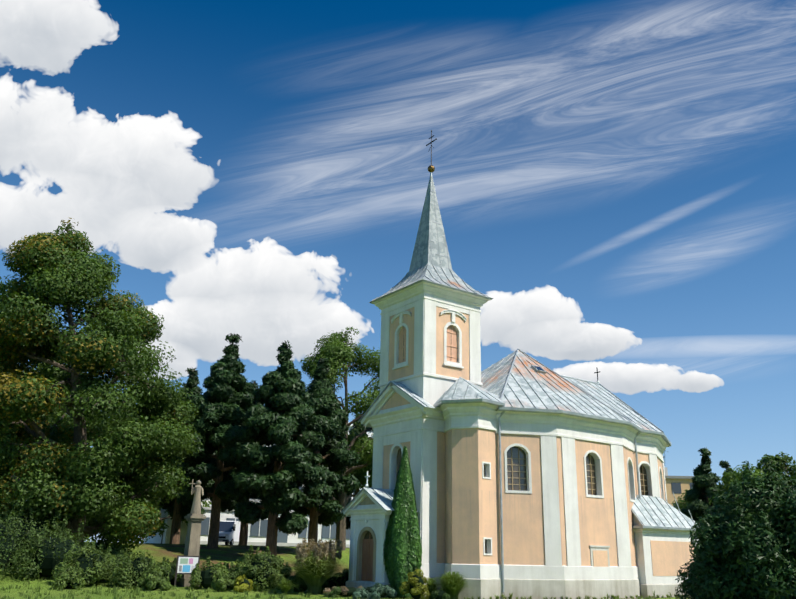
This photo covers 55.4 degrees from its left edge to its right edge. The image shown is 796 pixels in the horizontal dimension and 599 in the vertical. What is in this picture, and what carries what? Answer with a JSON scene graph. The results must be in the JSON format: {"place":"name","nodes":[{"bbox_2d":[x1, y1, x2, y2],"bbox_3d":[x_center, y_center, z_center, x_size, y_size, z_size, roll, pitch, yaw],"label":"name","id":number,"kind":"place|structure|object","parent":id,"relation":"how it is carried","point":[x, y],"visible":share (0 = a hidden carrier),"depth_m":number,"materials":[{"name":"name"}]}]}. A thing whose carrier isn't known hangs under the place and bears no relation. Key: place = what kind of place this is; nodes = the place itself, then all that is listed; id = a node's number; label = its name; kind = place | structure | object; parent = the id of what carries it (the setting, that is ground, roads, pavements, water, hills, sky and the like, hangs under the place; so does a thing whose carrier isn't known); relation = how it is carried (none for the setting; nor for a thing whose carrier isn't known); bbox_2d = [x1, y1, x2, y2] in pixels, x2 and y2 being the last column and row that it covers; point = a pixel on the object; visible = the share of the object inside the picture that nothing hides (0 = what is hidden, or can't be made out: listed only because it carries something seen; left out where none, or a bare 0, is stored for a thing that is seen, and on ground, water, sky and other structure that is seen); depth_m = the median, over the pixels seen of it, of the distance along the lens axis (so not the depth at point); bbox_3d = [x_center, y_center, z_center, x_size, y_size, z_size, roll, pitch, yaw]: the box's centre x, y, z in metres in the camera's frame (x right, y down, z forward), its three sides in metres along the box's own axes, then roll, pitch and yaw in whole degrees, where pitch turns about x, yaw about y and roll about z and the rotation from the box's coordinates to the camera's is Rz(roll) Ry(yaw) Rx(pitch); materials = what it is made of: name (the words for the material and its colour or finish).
{"place":"outdoors","nodes":[
{"label":"outdoors","id":0,"kind":"place"},
{"bbox_2d":[111,542,295,546],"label":"road","id":1,"kind":"structure","parent":0,"point":[237,545],"depth_m":59.54,"materials":[{"name":"grey asphalt"}]},
{"bbox_2d":[218,521,240,544],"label":"white van","id":2,"kind":"object","parent":1,"relation":"on","point":[229,532],"visible":0.48,"depth_m":65.63,"materials":[{"name":"white paint"}]},
{"bbox_2d":[0,542,687,598],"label":"ground","id":3,"kind":"structure","parent":0,"point":[222,554],"depth_m":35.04,"materials":[{"name":"green plant"}]},
{"bbox_2d":[0,491,43,576],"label":"shrub","id":4,"kind":"object","parent":3,"relation":"on","point":[8,542],"visible":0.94,"depth_m":34.19,"materials":[{"name":"green plant"}]},
{"bbox_2d":[0,502,82,566],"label":"shrub","id":5,"kind":"object","parent":3,"relation":"on","point":[37,525],"visible":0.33,"depth_m":37.06,"materials":[{"name":"green plant"}]},
{"bbox_2d":[0,355,92,511],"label":"tree","id":6,"kind":"object","parent":3,"relation":"on","point":[47,417],"visible":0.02,"depth_m":54.09,"materials":[{"name":"green plant"}]},
{"bbox_2d":[0,280,93,492],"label":"tree","id":7,"kind":"object","parent":3,"relation":"on","point":[55,369],"visible":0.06,"depth_m":50.16,"materials":[{"name":"green plant"}]},
{"bbox_2d":[9,517,102,581],"bbox_3d":[-16.112,11.842,35.980,4.368,3.068,3.630,14,-22,-34],"label":"shrub","id":8,"kind":"object","parent":3,"relation":"on","point":[55,549],"visible":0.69,"depth_m":35.08,"materials":[{"name":"green plant"}]},
{"bbox_2d":[51,561,85,589],"bbox_3d":[-14.053,11.793,32.272,1.386,1.246,1.543,14,-22,-34],"label":"shrub","id":9,"kind":"object","parent":3,"relation":"on","point":[72,579],"visible":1,"depth_m":31.92,"materials":[{"name":"green plant"}]},
{"bbox_2d":[31,405,116,526],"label":"tree","id":10,"kind":"object","parent":3,"relation":"on","point":[43,417],"visible":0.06,"depth_m":60.48,"materials":[{"name":"green plant"}]},
{"bbox_2d":[51,536,115,584],"bbox_3d":[-14.228,11.898,34.397,2.624,2.312,2.643,4,-19,-9],"label":"shrub","id":11,"kind":"object","parent":3,"relation":"on","point":[94,565],"visible":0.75,"depth_m":34.01,"materials":[{"name":"green plant"}]},
{"bbox_2d":[0,218,202,552],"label":"tree","id":12,"kind":"object","parent":3,"relation":"on","point":[103,482],"visible":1,"depth_m":41.47,"materials":[{"name":"green plant"}]},
{"bbox_2d":[100,549,132,581],"bbox_3d":[-13.412,12.685,36.081,2.225,1.594,2.058,14,-22,-34],"label":"shrub","id":13,"kind":"object","parent":3,"relation":"on","point":[118,557],"visible":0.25,"depth_m":36.03,"materials":[{"name":"green plant"}]},
{"bbox_2d":[106,549,170,588],"bbox_3d":[-11.750,12.373,34.583,2.670,1.863,2.682,14,-22,-34],"label":"shrub","id":14,"kind":"object","parent":3,"relation":"on","point":[132,573],"visible":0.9,"depth_m":34.11,"materials":[{"name":"green plant"}]},
{"bbox_2d":[108,411,185,541],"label":"tree","id":15,"kind":"object","parent":3,"relation":"on","point":[160,520],"visible":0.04,"depth_m":67.99,"materials":[{"name":"green plant"}]},
{"bbox_2d":[137,565,171,590],"bbox_3d":[-10.587,12.149,33.010,1.425,1.123,1.399,14,-22,-34],"label":"shrub","id":16,"kind":"object","parent":3,"relation":"on","point":[154,580],"visible":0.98,"depth_m":32.67,"materials":[{"name":"green plant"}]},
{"bbox_2d":[158,557,182,583],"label":"shrub","id":17,"kind":"object","parent":3,"relation":"on","point":[171,574],"visible":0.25,"depth_m":36.17,"materials":[{"name":"green plant"}]},
{"bbox_2d":[144,368,217,543],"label":"pine","id":18,"kind":"object","parent":3,"relation":"on","point":[178,512],"visible":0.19,"depth_m":57.30,"materials":[{"name":"green plant"}]},
{"bbox_2d":[150,499,211,542],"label":"tree","id":19,"kind":"object","parent":3,"relation":"on","point":[206,504],"visible":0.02,"depth_m":72.47,"materials":[{"name":"green plant"}]},
{"bbox_2d":[174,556,199,586],"bbox_3d":[-9.843,12.803,35.366,1.040,1.620,0.074,6,-19,-14],"label":"info board","id":20,"kind":"object","parent":3,"relation":"on","point":[185,564],"visible":0.71,"depth_m":35.44,"materials":[{"name":"grey"}]},
{"bbox_2d":[173,479,205,586],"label":"statue pillar","id":21,"kind":"structure","parent":3,"relation":"on","point":[195,517],"depth_m":37.04,"materials":[{"name":"stone"}]},
{"bbox_2d":[189,555,228,588],"bbox_3d":[-8.615,12.479,34.550,1.825,1.593,1.509,14,-22,-34],"label":"shrub","id":22,"kind":"object","parent":3,"relation":"on","point":[204,578],"visible":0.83,"depth_m":34.24,"materials":[{"name":"green plant"}]},
{"bbox_2d":[172,333,261,547],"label":"pine","id":23,"kind":"object","parent":3,"relation":"on","point":[223,402],"visible":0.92,"depth_m":51.38,"materials":[{"name":"green plant"}]},
{"bbox_2d":[211,572,233,591],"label":"shrub","id":24,"kind":"object","parent":3,"relation":"on","point":[224,583],"visible":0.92,"depth_m":32.90,"materials":[{"name":"green plant"}]},
{"bbox_2d":[217,559,244,580],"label":"shrub","id":25,"kind":"object","parent":3,"relation":"on","point":[233,574],"visible":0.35,"depth_m":36.19,"materials":[{"name":"green plant"}]},
{"bbox_2d":[209,379,271,545],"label":"pine","id":26,"kind":"object","parent":3,"relation":"on","point":[243,537],"visible":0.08,"depth_m":59.56,"materials":[{"name":"green plant"}]},
{"bbox_2d":[233,574,252,592],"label":"shrub","id":27,"kind":"object","parent":3,"relation":"on","point":[242,584],"visible":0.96,"depth_m":32.87,"materials":[{"name":"yellow plant"}]},
{"bbox_2d":[144,422,372,547],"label":"white office building","id":28,"kind":"structure","parent":3,"relation":"on","point":[257,533],"depth_m":72.80,"materials":[{"name":"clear paint"}]},
{"bbox_2d":[236,545,285,591],"bbox_3d":[-6.296,12.252,34.557,2.170,2.025,1.925,-7,-20,24],"label":"shrub","id":29,"kind":"object","parent":3,"relation":"on","point":[260,569],"visible":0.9,"depth_m":34.20,"materials":[{"name":"green plant"}]},
{"bbox_2d":[268,560,291,587],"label":"shrub","id":30,"kind":"object","parent":3,"relation":"on","point":[286,573],"visible":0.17,"depth_m":36.25,"materials":[{"name":"green plant"}]},
{"bbox_2d":[232,340,328,556],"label":"pine","id":31,"kind":"object","parent":3,"relation":"on","point":[282,415],"visible":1,"depth_m":46.95,"materials":[{"name":"green plant"}]},
{"bbox_2d":[271,579,298,594],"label":"dark grass tuft","id":32,"kind":"object","parent":3,"relation":"on","point":[285,586],"visible":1,"depth_m":31.69,"materials":[{"name":"green plant"}]},
{"bbox_2d":[288,573,306,591],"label":"shrub","id":33,"kind":"object","parent":3,"relation":"on","point":[296,580],"visible":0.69,"depth_m":33.70,"materials":[{"name":"green plant"}]},
{"bbox_2d":[279,538,344,593],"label":"pampas grass","id":34,"kind":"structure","parent":3,"relation":"on","point":[315,568],"depth_m":32.68,"materials":[{"name":"plant"}]},
{"bbox_2d":[284,358,359,543],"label":"pine","id":35,"kind":"object","parent":3,"relation":"on","point":[331,418],"visible":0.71,"depth_m":52.84,"materials":[{"name":"green plant"}]},
{"bbox_2d":[323,568,348,591],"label":"porch shrub","id":36,"kind":"object","parent":3,"relation":"on","point":[339,581],"visible":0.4,"depth_m":34.56,"materials":[{"name":"black plant"}]},
{"bbox_2d":[300,327,379,549],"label":"tree","id":37,"kind":"object","parent":3,"relation":"on","point":[336,349],"visible":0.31,"depth_m":58.75,"materials":[{"name":"green plant"}]},
{"bbox_2d":[323,586,366,597],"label":"sedum flower","id":38,"kind":"object","parent":3,"relation":"on","point":[343,591],"visible":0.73,"depth_m":30.74,"materials":[{"name":"green plant"}]},
{"bbox_2d":[329,413,370,529],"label":"pine","id":39,"kind":"object","parent":3,"relation":"on","point":[348,520],"visible":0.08,"depth_m":64.26,"materials":[{"name":"green plant"}]},
{"bbox_2d":[353,583,396,598],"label":"juniper shrub","id":40,"kind":"object","parent":3,"relation":"on","point":[377,590],"visible":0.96,"depth_m":30.16,"materials":[{"name":"green plant"}]},
{"bbox_2d":[382,446,421,597],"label":"cypress tree","id":41,"kind":"object","parent":3,"relation":"on","point":[403,549],"visible":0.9,"depth_m":31.49,"materials":[{"name":"green plant"}]},
{"bbox_2d":[399,569,430,598],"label":"yellow shrub","id":42,"kind":"object","parent":3,"relation":"on","point":[416,587],"visible":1,"depth_m":29.97,"materials":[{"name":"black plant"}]},
{"bbox_2d":[425,577,438,598],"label":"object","id":43,"kind":"object","parent":3,"relation":"on","point":[431,586],"depth_m":30.77,"materials":[{"name":"green plant"}]},
{"bbox_2d":[431,588,449,598],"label":"bush","id":44,"kind":"object","parent":3,"relation":"on","point":[439,594],"visible":1,"depth_m":29.56,"materials":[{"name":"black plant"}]},
{"bbox_2d":[429,571,477,598],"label":"bush","id":45,"kind":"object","parent":3,"relation":"on","point":[452,585],"depth_m":30.09,"materials":[{"name":"green plant"}]},
{"bbox_2d":[341,130,702,598],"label":"church","id":46,"kind":"structure","parent":3,"relation":"on","point":[535,478],"depth_m":34.45,"materials":[{"name":"paint"}]},
{"bbox_2d":[387,591,689,598],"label":"grass","id":47,"kind":"structure","parent":3,"relation":"on","point":[588,597],"depth_m":32.55,"materials":[{"name":"green plant"}]},
{"bbox_2d":[664,467,694,506],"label":"orange building","id":48,"kind":"structure","parent":3,"relation":"on","point":[677,486],"depth_m":115.14,"materials":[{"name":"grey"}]},
{"bbox_2d":[670,489,690,509],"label":"tree","id":49,"kind":"object","parent":3,"relation":"on","point":[682,504],"visible":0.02,"depth_m":75.93,"materials":[{"name":"green plant"}]},
{"bbox_2d":[680,447,727,521],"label":"conifer","id":50,"kind":"object","parent":3,"relation":"on","point":[703,490],"visible":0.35,"depth_m":55.98,"materials":[{"name":"green plant"}]},
{"bbox_2d":[719,460,733,480],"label":"conifer","id":51,"kind":"object","parent":3,"relation":"on","point":[725,465],"visible":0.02,"depth_m":63.57,"materials":[{"name":"green plant"}]},
{"bbox_2d":[705,452,795,509],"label":"tree","id":52,"kind":"object","parent":3,"relation":"on","point":[778,462],"visible":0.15,"depth_m":52.88,"materials":[{"name":"green plant"}]},
{"bbox_2d":[0,0,795,542],"label":"sky","id":53,"kind":"structure","parent":0,"point":[618,177],"materials":[{"name":"blue"}]},
{"label":"ground","id":54,"kind":"structure","parent":0,"visible":0},
{"bbox_2d":[674,453,795,598],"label":"yew bush","id":55,"kind":"object","parent":54,"relation":"on","point":[744,547],"visible":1,"depth_m":22.54,"materials":[{"name":"green plant"}]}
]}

